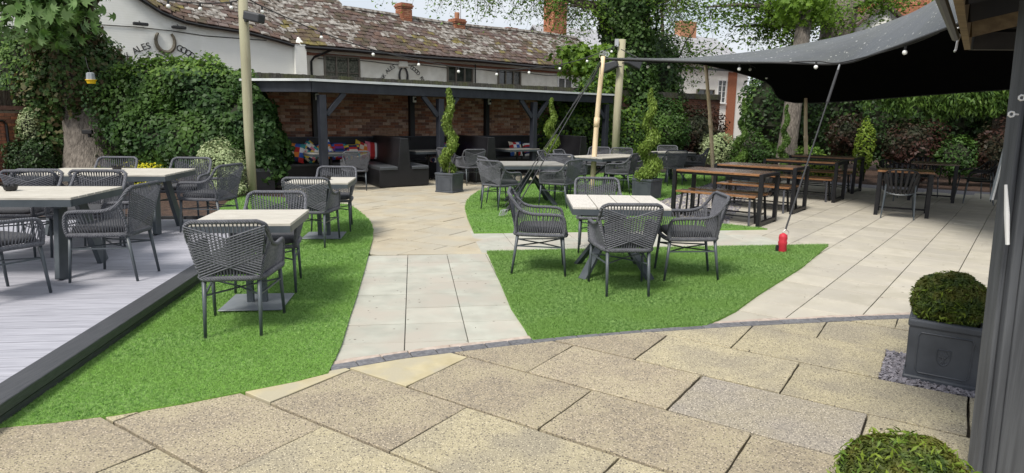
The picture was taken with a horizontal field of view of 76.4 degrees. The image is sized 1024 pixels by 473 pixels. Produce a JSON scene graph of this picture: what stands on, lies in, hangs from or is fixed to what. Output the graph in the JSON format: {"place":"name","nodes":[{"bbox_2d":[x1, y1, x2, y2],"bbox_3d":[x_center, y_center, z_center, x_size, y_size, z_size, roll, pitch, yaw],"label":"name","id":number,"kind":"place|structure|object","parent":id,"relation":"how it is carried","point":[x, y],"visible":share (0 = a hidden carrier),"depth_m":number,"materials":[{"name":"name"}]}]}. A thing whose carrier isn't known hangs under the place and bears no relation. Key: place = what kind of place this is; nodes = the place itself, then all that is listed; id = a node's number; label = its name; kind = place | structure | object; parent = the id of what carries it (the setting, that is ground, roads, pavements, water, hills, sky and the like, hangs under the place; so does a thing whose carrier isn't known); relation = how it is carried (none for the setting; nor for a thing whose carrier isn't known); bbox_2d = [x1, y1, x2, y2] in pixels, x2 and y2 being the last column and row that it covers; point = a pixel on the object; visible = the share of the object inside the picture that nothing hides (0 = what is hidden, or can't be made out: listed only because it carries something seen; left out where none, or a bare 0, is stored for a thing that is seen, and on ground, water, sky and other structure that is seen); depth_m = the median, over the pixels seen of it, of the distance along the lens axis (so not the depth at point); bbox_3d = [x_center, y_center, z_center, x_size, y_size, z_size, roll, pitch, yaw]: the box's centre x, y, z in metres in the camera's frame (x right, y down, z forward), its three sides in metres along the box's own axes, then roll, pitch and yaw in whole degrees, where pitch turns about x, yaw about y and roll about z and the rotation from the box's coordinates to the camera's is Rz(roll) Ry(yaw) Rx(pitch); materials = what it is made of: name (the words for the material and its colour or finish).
{"place":"outdoors","nodes":[
{"label":"outdoors","id":0,"kind":"place"},
{"bbox_2d":[0,194,373,427],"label":"lawn","id":1,"kind":"structure","parent":0,"point":[178,381],"depth_m":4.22,"materials":[{"name":"green plant"}]},
{"bbox_2d":[182,219,285,338],"bbox_3d":[-2.039,0.254,4.843,0.611,0.863,0.627,-1,11,-10],"label":"rope armchair","id":2,"kind":"object","parent":1,"relation":"on","point":[266,264],"visible":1,"depth_m":4.59,"materials":[{"name":"fabric"}]},
{"bbox_2d":[188,209,308,311],"bbox_3d":[-2.143,0.194,5.429,0.760,0.737,0.780,-1,10,-7],"label":"pedestal table","id":3,"kind":"object","parent":1,"relation":"on","point":[284,221],"visible":0.78,"depth_m":5.38,"materials":[{"name":"metal"}]},
{"bbox_2d":[228,190,306,293],"bbox_3d":[-2.224,0.036,6.018,0.611,0.863,0.627,0,10,-6],"label":"rope armchair","id":4,"kind":"object","parent":1,"relation":"on","point":[294,237],"visible":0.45,"depth_m":6.21,"materials":[{"name":"fabric"}]},
{"bbox_2d":[281,177,340,247],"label":"rope armchair","id":5,"kind":"object","parent":1,"relation":"on","point":[331,204],"visible":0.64,"depth_m":7.73,"materials":[{"name":"fabric"}]},
{"bbox_2d":[285,177,355,238],"bbox_3d":[-2.465,-0.373,8.498,0.760,0.737,0.780,0,10,-6],"label":"pedestal table","id":6,"kind":"object","parent":1,"relation":"on","point":[341,182],"visible":0.56,"depth_m":8.44,"materials":[{"name":"metal"}]},
{"bbox_2d":[309,166,356,231],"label":"rope armchair","id":7,"kind":"object","parent":1,"relation":"on","point":[347,194],"visible":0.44,"depth_m":9.32,"materials":[{"name":"fabric"}]},
{"bbox_2d":[276,172,538,255],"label":"sandstone patio","id":8,"kind":"structure","parent":0,"point":[425,219],"depth_m":10.32,"materials":[{"name":"beige stone"}]},
{"bbox_2d":[340,151,369,190],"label":"rope armchair","id":9,"kind":"object","parent":8,"relation":"on","point":[355,160],"visible":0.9,"depth_m":13.84,"materials":[{"name":"fabric"}]},
{"bbox_2d":[242,135,545,191],"bbox_3d":[-1.902,-2.064,16.996,10.600,1.075,1.540,-7,13,-35],"label":"wall bench","id":10,"kind":"object","parent":8,"relation":"on","point":[305,169],"depth_m":16.51,"materials":[{"name":"black fabric"}]},
{"bbox_2d":[359,135,428,186],"bbox_3d":[-2.965,-1.876,15.773,1.226,1.080,2.531,-5,12,-27],"label":"booth divider","id":11,"kind":"object","parent":8,"relation":"on","point":[393,166],"visible":0.86,"depth_m":14.91,"materials":[{"name":"grey leather"}]},
{"bbox_2d":[435,171,463,192],"bbox_3d":[-1.345,-1.169,13.972,0.460,0.420,0.460,6,12,28],"label":"planter","id":12,"kind":"object","parent":8,"relation":"on","point":[445,182],"visible":0.92,"depth_m":13.81,"materials":[{"name":"metal"}]},
{"bbox_2d":[438,87,458,172],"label":"spiral topiary","id":13,"kind":"object","parent":12,"relation":"in","point":[444,158],"visible":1,"depth_m":13.72,"materials":[{"name":"green plant"}]},
{"bbox_2d":[236,71,720,167],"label":"brick wall","id":14,"kind":"structure","parent":8,"relation":"on","point":[363,115],"depth_m":17.01,"materials":[{"name":"brown brick"}]},
{"bbox_2d":[537,69,652,168],"bbox_3d":[2.461,-3.681,20.544,4.534,3.140,1.657,-6,13,-34],"label":"wall ivy","id":15,"kind":"object","parent":14,"relation":"attached to","point":[580,121],"depth_m":20.09,"materials":[{"name":"green plant"}]},
{"bbox_2d":[453,135,506,181],"bbox_3d":[-1.027,-2.110,17.186,0.988,1.080,2.448,-5,12,-27],"label":"booth divider","id":16,"kind":"object","parent":8,"relation":"on","point":[464,142],"visible":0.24,"depth_m":16.44,"materials":[{"name":"black wood"}]},
{"bbox_2d":[546,135,590,174],"bbox_3d":[1.522,-2.428,19.095,0.986,1.080,2.311,-4,12,-26],"label":"booth divider","id":17,"kind":"object","parent":8,"relation":"on","point":[574,145],"visible":0.15,"depth_m":18.36,"materials":[{"name":"black wood"}]},
{"bbox_2d":[335,254,527,360],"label":"garden path","id":18,"kind":"structure","parent":0,"point":[456,293],"depth_m":5.55,"materials":[{"name":"beige stone"}]},
{"bbox_2d":[0,319,974,472],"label":"front patio","id":19,"kind":"structure","parent":0,"point":[642,402],"depth_m":3.52,"materials":[{"name":"beige stone"}]},
{"bbox_2d":[0,160,991,216],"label":"planting bed","id":20,"kind":"object","parent":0,"point":[870,176],"depth_m":16.98,"materials":[{"name":"green plant"}]},
{"bbox_2d":[0,106,26,183],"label":"garden wall","id":21,"kind":"structure","parent":20,"relation":"on","point":[8,119],"depth_m":14.40,"materials":[{"name":"brick"}]},
{"bbox_2d":[15,107,41,141],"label":"shrub","id":22,"kind":"object","parent":20,"relation":"on","point":[28,125],"visible":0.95,"depth_m":14.35,"materials":[{"name":"green plant"}]},
{"bbox_2d":[0,134,62,181],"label":"shrub","id":23,"kind":"object","parent":20,"relation":"on","point":[35,154],"visible":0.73,"depth_m":14.29,"materials":[{"name":"green plant"}]},
{"bbox_2d":[0,21,124,165],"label":"privet hedge","id":24,"kind":"object","parent":20,"relation":"on","point":[13,58],"visible":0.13,"depth_m":15.55,"materials":[{"name":"green plant"}]},
{"bbox_2d":[0,0,129,185],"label":"sycamore tree","id":25,"kind":"object","parent":20,"relation":"on","point":[59,35],"visible":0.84,"depth_m":14.35,"materials":[{"name":"green plant"}]},
{"bbox_2d":[79,50,295,186],"bbox_3d":[-7.168,-2.588,14.390,4.814,3.002,2.681,1,10,0],"label":"beech hedge","id":26,"kind":"object","parent":20,"relation":"on","point":[162,113],"visible":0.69,"depth_m":13.72,"materials":[{"name":"green plant"}]},
{"bbox_2d":[191,137,247,187],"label":"shrub","id":27,"kind":"object","parent":20,"relation":"on","point":[221,153],"visible":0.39,"depth_m":12.54,"materials":[{"name":"green plant"}]},
{"bbox_2d":[238,0,256,195],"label":"timber pole","id":28,"kind":"object","parent":20,"relation":"on","point":[245,55],"visible":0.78,"depth_m":12.42,"materials":[{"name":"beige wood"}]},
{"bbox_2d":[250,0,619,75],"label":"string lights","id":29,"kind":"object","parent":28,"relation":"hanging from","point":[373,50],"visible":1,"depth_m":14.73,"materials":[{"name":"white plastic"}]},
{"bbox_2d":[371,0,711,163],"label":"ivy tree","id":30,"kind":"object","parent":20,"relation":"on","point":[631,22],"visible":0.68,"depth_m":21.33,"materials":[{"name":"green plant"}]},
{"bbox_2d":[542,40,629,101],"bbox_3d":[2.387,-4.382,21.515,2.810,4.116,2.006,1,10,0],"label":"young maple","id":31,"kind":"object","parent":20,"relation":"on","point":[569,53],"visible":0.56,"depth_m":20.99,"materials":[{"name":"green plant"}]},
{"bbox_2d":[635,91,691,163],"bbox_3d":[5.101,-3.629,21.932,1.877,2.559,1.595,8,13,35],"label":"shrub","id":32,"kind":"object","parent":20,"relation":"on","point":[666,122],"visible":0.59,"depth_m":21.51,"materials":[{"name":"green plant"}]},
{"bbox_2d":[646,29,688,113],"bbox_3d":[5.333,-5.229,24.113,2.805,4.938,3.199,5,11,24],"label":"holly tree","id":33,"kind":"object","parent":20,"relation":"on","point":[668,80],"visible":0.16,"depth_m":23.18,"materials":[{"name":"green plant"}]},
{"bbox_2d":[651,4,725,91],"bbox_3d":[6.157,-6.425,26.175,5.272,6.556,2.792,1,10,0],"label":"light tree","id":34,"kind":"object","parent":20,"relation":"on","point":[687,45],"visible":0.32,"depth_m":25.75,"materials":[{"name":"green plant"}]},
{"bbox_2d":[676,103,729,161],"bbox_3d":[6.529,-3.657,23.139,2.378,2.249,1.518,1,10,0],"label":"shrub","id":35,"kind":"object","parent":20,"relation":"on","point":[699,126],"visible":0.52,"depth_m":22.76,"materials":[{"name":"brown plant"}]},
{"bbox_2d":[699,132,733,163],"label":"shrub","id":36,"kind":"object","parent":20,"relation":"on","point":[721,146],"visible":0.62,"depth_m":21.95,"materials":[{"name":"green plant"}]},
{"bbox_2d":[731,97,747,161],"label":"spiral topiary","id":37,"kind":"object","parent":20,"relation":"on","point":[740,147],"visible":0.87,"depth_m":20.27,"materials":[{"name":"green plant"}]},
{"bbox_2d":[722,132,777,170],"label":"shrub","id":38,"kind":"object","parent":20,"relation":"on","point":[758,151],"visible":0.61,"depth_m":20.94,"materials":[{"name":"green plant"}]},
{"bbox_2d":[764,0,838,173],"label":"old trunk","id":39,"kind":"object","parent":20,"relation":"on","point":[801,16],"visible":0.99,"depth_m":20.15,"materials":[{"name":"grey plant"}]},
{"bbox_2d":[671,0,933,150],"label":"maple tree","id":40,"kind":"object","parent":20,"relation":"on","point":[846,18],"visible":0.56,"depth_m":24.09,"materials":[{"name":"green plant"}]},
{"bbox_2d":[824,110,864,175],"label":"shrub","id":41,"kind":"object","parent":20,"relation":"on","point":[845,136],"visible":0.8,"depth_m":19.11,"materials":[{"name":"brown plant"}]},
{"bbox_2d":[852,116,876,180],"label":"shrub","id":42,"kind":"object","parent":20,"relation":"on","point":[865,146],"visible":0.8,"depth_m":17.60,"materials":[{"name":"green plant"}]},
{"bbox_2d":[737,77,992,173],"bbox_3d":[13.654,-4.192,21.377,11.950,4.185,2.850,8,13,36],"label":"laurel hedge","id":43,"kind":"object","parent":20,"relation":"on","point":[767,106],"visible":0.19,"depth_m":22.33,"materials":[{"name":"green plant"}]},
{"bbox_2d":[877,117,951,167],"bbox_3d":[10.727,-2.312,17.421,1.690,1.741,1.272,1,10,0],"label":"shrub","id":44,"kind":"object","parent":20,"relation":"on","point":[911,142],"visible":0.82,"depth_m":17.16,"materials":[{"name":"brown plant"}]},
{"bbox_2d":[860,90,1009,179],"bbox_3d":[15.134,-5.834,17.952,12.803,8.583,5.322,3,11,11],"label":"hedge","id":45,"kind":"object","parent":20,"relation":"on","point":[993,105],"visible":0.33,"depth_m":17.61,"materials":[{"name":"green plant"}]},
{"bbox_2d":[927,134,984,184],"bbox_3d":[11.643,-2.030,17.098,1.504,1.329,1.181,1,10,0],"label":"shrub","id":46,"kind":"object","parent":20,"relation":"on","point":[960,154],"visible":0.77,"depth_m":16.84,"materials":[{"name":"green plant"}]},
{"bbox_2d":[970,117,1005,179],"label":"shrub","id":47,"kind":"object","parent":20,"relation":"on","point":[992,148],"visible":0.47,"depth_m":16.59,"materials":[{"name":"brown plant"}]},
{"bbox_2d":[339,0,819,92],"label":"sky","id":48,"kind":"structure","parent":0,"point":[420,5],"materials":[{"name":"white"}]},
{"bbox_2d":[465,172,767,233],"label":"back lawn","id":49,"kind":"structure","parent":0,"point":[478,232],"depth_m":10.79,"materials":[{"name":"green plant"}]},
{"bbox_2d":[477,159,521,210],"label":"rope armchair","id":50,"kind":"object","parent":49,"relation":"on","point":[492,178],"visible":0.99,"depth_m":11.14,"materials":[{"name":"fabric"}]},
{"bbox_2d":[496,161,566,205],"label":"dining table","id":51,"kind":"object","parent":49,"relation":"on","point":[546,195],"visible":0.65,"depth_m":11.90,"materials":[{"name":"wood"}]},
{"bbox_2d":[538,159,583,208],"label":"rope armchair","id":52,"kind":"object","parent":49,"relation":"on","point":[560,178],"visible":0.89,"depth_m":11.52,"materials":[{"name":"fabric"}]},
{"bbox_2d":[589,56,604,188],"bbox_3d":[1.867,-2.467,14.323,0.135,2.946,0.517,6,12,26],"label":"tent pole","id":53,"kind":"object","parent":49,"relation":"on","point":[596,123],"visible":0.88,"depth_m":14.26,"materials":[{"name":"beige wood"}]},
{"bbox_2d":[499,60,600,215],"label":"guy ropes","id":54,"kind":"object","parent":53,"relation":"attached to","point":[507,209],"visible":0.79,"depth_m":11.86,"materials":[{"name":"grey fabric"}]},
{"bbox_2d":[569,154,639,189],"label":"dining table","id":55,"kind":"object","parent":49,"relation":"on","point":[607,158],"visible":0.62,"depth_m":14.32,"materials":[{"name":"metal"}]},
{"bbox_2d":[611,39,625,168],"bbox_3d":[2.921,-3.514,18.050,0.310,3.774,0.230,1,10,0],"label":"timber pole","id":56,"kind":"object","parent":49,"relation":"on","point":[617,104],"visible":0.83,"depth_m":17.91,"materials":[{"name":"beige wood"}]},
{"bbox_2d":[603,153,639,193],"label":"rope armchair","id":57,"kind":"object","parent":49,"relation":"on","point":[614,171],"visible":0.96,"depth_m":13.81,"materials":[{"name":"fabric"}]},
{"bbox_2d":[632,178,662,197],"bbox_3d":[2.733,-0.971,13.185,0.460,0.420,0.460,10,14,41],"label":"planter","id":58,"kind":"object","parent":49,"relation":"on","point":[648,187],"visible":0.81,"depth_m":13.03,"materials":[{"name":"stone"}]},
{"bbox_2d":[634,88,663,180],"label":"spiral topiary","id":59,"kind":"object","parent":58,"relation":"in","point":[650,169],"visible":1,"depth_m":12.92,"materials":[{"name":"green plant"}]},
{"bbox_3d":[0.971,-1.581,16.381,0.440,0.420,0.440,-1,11,-10],"label":"planter","id":60,"kind":"object","parent":49,"relation":"on","visible":0},
{"bbox_2d":[543,97,560,159],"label":"spiral topiary","id":61,"kind":"object","parent":60,"relation":"in","point":[549,129],"visible":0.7,"depth_m":16.10,"materials":[{"name":"green plant"}]},
{"bbox_2d":[277,169,969,437],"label":"patio","id":62,"kind":"structure","parent":0,"point":[785,179],"depth_m":6.12,"materials":[{"name":"beige stone"}]},
{"bbox_2d":[0,216,240,423],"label":"deck","id":63,"kind":"structure","parent":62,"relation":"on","point":[61,332],"depth_m":5.14,"materials":[{"name":"grey wood"}]},
{"bbox_2d":[0,217,52,292],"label":"rope armchair","id":64,"kind":"object","parent":63,"relation":"on","point":[13,239],"visible":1,"depth_m":5.20,"materials":[{"name":"fabric"}]},
{"bbox_2d":[0,168,63,256],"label":"rope armchair","id":65,"kind":"object","parent":63,"relation":"on","point":[16,212],"visible":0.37,"depth_m":6.71,"materials":[{"name":"fabric"}]},
{"bbox_2d":[0,169,65,236],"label":"rope armchair","id":66,"kind":"object","parent":63,"relation":"on","point":[24,183],"visible":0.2,"depth_m":7.00,"materials":[{"name":"fabric"}]},
{"bbox_2d":[0,186,122,279],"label":"trestle table","id":67,"kind":"object","parent":63,"relation":"on","point":[59,200],"visible":0.88,"depth_m":5.83,"materials":[{"name":"wood"}]},
{"bbox_2d":[44,169,127,257],"bbox_3d":[-4.479,-0.258,6.905,0.611,0.863,0.627,0,10,-4],"label":"rope armchair","id":68,"kind":"object","parent":63,"relation":"on","point":[95,206],"visible":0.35,"depth_m":7.03,"materials":[{"name":"fabric"}]},
{"bbox_2d":[17,168,195,235],"bbox_3d":[-5.015,-0.440,8.217,1.650,0.771,0.980,0,10,-6],"label":"trestle table","id":69,"kind":"object","parent":63,"relation":"on","point":[165,176],"visible":0.57,"depth_m":8.05,"materials":[{"name":"metal"}]},
{"bbox_2d":[67,169,148,245],"bbox_3d":[-4.594,-0.362,7.461,0.611,0.863,0.627,0,10,-4],"label":"rope armchair","id":70,"kind":"object","parent":63,"relation":"on","point":[70,174],"visible":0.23,"depth_m":7.12,"materials":[{"name":"fabric"}]},
{"bbox_2d":[62,180,160,282],"bbox_3d":[-3.592,-0.061,5.895,0.627,0.863,0.611,0,10,-2],"label":"rope armchair","id":71,"kind":"object","parent":63,"relation":"on","point":[140,221],"visible":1,"depth_m":5.71,"materials":[{"name":"fabric"}]},
{"bbox_2d":[160,157,211,218],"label":"rope armchair","id":72,"kind":"object","parent":63,"relation":"on","point":[204,174],"visible":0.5,"depth_m":9.31,"materials":[{"name":"fabric"}]},
{"bbox_2d":[176,163,243,233],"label":"rope armchair","id":73,"kind":"object","parent":63,"relation":"on","point":[232,183],"visible":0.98,"depth_m":8.10,"materials":[{"name":"fabric"}]},
{"bbox_2d":[239,78,614,176],"bbox_3d":[-1.456,-2.741,17.384,11.363,2.387,2.245,-8,14,-40],"label":"pergola","id":74,"kind":"object","parent":62,"relation":"on","point":[320,111],"visible":0.84,"depth_m":15.66,"materials":[{"name":"black wood"}]},
{"bbox_2d":[331,312,909,369],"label":"block kerb","id":75,"kind":"structure","parent":62,"relation":"on","point":[348,363],"depth_m":4.76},
{"bbox_2d":[803,98,807,165],"bbox_3d":[7.880,-2.581,17.401,0.327,2.209,0.116,1,10,0],"label":"tent pole","id":76,"kind":"object","parent":62,"relation":"on","point":[805,137],"visible":0.75,"depth_m":17.30,"materials":[{"name":"grey wood"}]},
{"bbox_2d":[605,0,1015,102],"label":"stretch tent","id":77,"kind":"object","parent":76,"relation":"on","point":[935,65],"visible":0.89,"depth_m":14.00,"materials":[{"name":"grey fabric"}]},
{"bbox_2d":[878,349,974,398],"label":"slate chippings","id":78,"kind":"object","parent":62,"relation":"on","point":[892,367],"visible":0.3,"depth_m":4.10,"materials":[{"name":"grey gravel"}]},
{"bbox_2d":[902,308,982,390],"bbox_3d":[2.751,0.700,4.138,0.410,0.400,0.410,8,12,33],"label":"planter","id":79,"kind":"object","parent":78,"relation":"on","point":[942,353],"visible":0.74,"depth_m":3.98,"materials":[{"name":"stone"}]},
{"bbox_2d":[908,270,986,326],"bbox_3d":[2.746,0.421,4.084,0.450,0.429,0.455,1,10,0],"label":"box ball","id":80,"kind":"object","parent":79,"relation":"in","point":[954,297],"visible":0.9,"depth_m":3.95,"materials":[{"name":"green plant"}]},
{"bbox_2d":[935,0,1023,472],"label":"timber gazebo","id":81,"kind":"object","parent":62,"relation":"on","point":[996,444],"visible":1,"depth_m":2.69,"materials":[{"name":"grey wood"}]},
{"bbox_2d":[470,230,777,252],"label":"side path","id":82,"kind":"structure","parent":0,"point":[497,241],"depth_m":8.62,"materials":[{"name":"beige stone"}]},
{"bbox_2d":[487,243,827,339],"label":"lawn","id":83,"kind":"structure","parent":0,"point":[719,319],"depth_m":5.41,"materials":[{"name":"green plant"}]},
{"bbox_2d":[507,186,567,276],"bbox_3d":[0.264,-0.064,6.739,0.627,0.863,0.611,1,10,2],"label":"rope armchair","id":84,"kind":"object","parent":83,"relation":"on","point":[539,228],"visible":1,"depth_m":6.51,"materials":[{"name":"fabric"}]},
{"bbox_2d":[574,177,624,253],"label":"rope armchair","id":85,"kind":"object","parent":83,"relation":"on","point":[596,190],"visible":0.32,"depth_m":8.12,"materials":[{"name":"fabric"}]},
{"bbox_2d":[566,194,671,280],"bbox_3d":[1.050,0.010,6.730,0.940,0.762,1.020,1,10,1],"label":"dining table","id":86,"kind":"object","parent":83,"relation":"on","point":[584,204],"visible":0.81,"depth_m":6.51,"materials":[{"name":"metal"}]},
{"bbox_2d":[587,203,663,297],"bbox_3d":[1.031,0.079,6.013,0.611,0.863,0.627,0,10,-3],"label":"rope armchair","id":87,"kind":"object","parent":83,"relation":"on","point":[633,239],"visible":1,"depth_m":5.76,"materials":[{"name":"fabric"}]},
{"bbox_2d":[654,191,730,280],"bbox_3d":[1.808,-0.018,6.600,0.627,0.863,0.611,1,10,2],"label":"rope armchair","id":88,"kind":"object","parent":83,"relation":"on","point":[713,223],"visible":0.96,"depth_m":6.41,"materials":[{"name":"fabric"}]},
{"bbox_2d":[661,181,996,320],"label":"terrace","id":89,"kind":"structure","parent":0,"point":[866,261],"depth_m":8.55,"materials":[{"name":"beige stone"}]},
{"bbox_2d":[676,189,757,225],"bbox_3d":[3.280,-0.476,10.424,1.300,0.462,0.338,9,13,38],"label":"picnic bench","id":90,"kind":"object","parent":89,"relation":"on","point":[748,196],"visible":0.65,"depth_m":10.25,"materials":[{"name":"brown wood"}]},
{"bbox_2d":[671,167,780,226],"bbox_3d":[3.449,-0.674,10.564,1.460,0.800,0.820,9,13,38],"label":"picnic table","id":91,"kind":"object","parent":89,"relation":"on","point":[740,173],"visible":0.94,"depth_m":10.36,"materials":[{"name":"brown wood"}]},
{"bbox_2d":[688,187,771,218],"bbox_3d":[3.583,-0.540,10.790,1.300,0.462,0.338,9,13,38],"label":"picnic bench","id":92,"kind":"object","parent":89,"relation":"on","point":[765,194],"visible":0.76,"depth_m":10.70,"materials":[{"name":"brown wood"}]},
{"bbox_2d":[711,162,809,214],"bbox_3d":[4.562,-0.917,11.970,1.460,0.800,0.820,9,13,38],"label":"picnic table","id":93,"kind":"object","parent":89,"relation":"on","point":[794,169],"visible":0.88,"depth_m":11.74,"materials":[{"name":"brown wood"}]},
{"bbox_2d":[762,158,847,202],"bbox_3d":[6.116,-1.204,13.642,1.460,0.800,0.820,9,13,38],"label":"picnic table","id":94,"kind":"object","parent":89,"relation":"on","point":[836,163],"visible":0.87,"depth_m":13.37,"materials":[{"name":"brown wood"}]},
{"bbox_2d":[787,154,864,193],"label":"picnic table","id":95,"kind":"object","parent":89,"relation":"on","point":[833,157],"visible":0.89,"depth_m":15.05,"materials":[{"name":"brown wood"}]},
{"bbox_2d":[880,169,919,219],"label":"slat armchair","id":96,"kind":"object","parent":89,"relation":"on","point":[900,190],"visible":1,"depth_m":10.80,"materials":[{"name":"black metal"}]},
{"bbox_2d":[873,167,934,218],"bbox_3d":[6.891,-0.781,11.451,0.840,0.780,0.793,7,12,30],"label":"steel table","id":97,"kind":"object","parent":89,"relation":"on","point":[931,174],"visible":0.95,"depth_m":11.30,"materials":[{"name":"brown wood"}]},
{"bbox_2d":[825,425,980,472],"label":"box ball","id":98,"kind":"object","parent":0,"point":[887,452],"visible":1,"depth_m":1.87,"materials":[{"name":"green plant"}]},
{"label":"ground","id":99,"kind":"structure","parent":0,"visible":0},
{"bbox_2d":[0,0,596,87],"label":"pub building","id":100,"kind":"structure","parent":99,"relation":"on","point":[281,44],"depth_m":24.90,"materials":[{"name":"white paint"}]},
{"bbox_2d":[323,54,360,76],"bbox_3d":[-6.387,-6.172,24.499,1.459,1.230,0.082,-8,14,-40],"label":"window","id":101,"kind":"structure","parent":100,"relation":"in","point":[333,67],"depth_m":24.46,"materials":[{"name":"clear glass"}]},
{"bbox_2d":[655,20,747,142],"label":"cottage","id":102,"kind":"structure","parent":99,"relation":"on","point":[726,85],"depth_m":43.70,"materials":[{"name":"white brick"}]},
{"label":"gravel bed","id":103,"kind":"structure","parent":0,"visible":0},
{"bbox_2d":[660,182,756,223],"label":"gravel","id":104,"kind":"structure","parent":103,"relation":"on","point":[707,197],"depth_m":12.86,"materials":[{"name":"grey gravel"}]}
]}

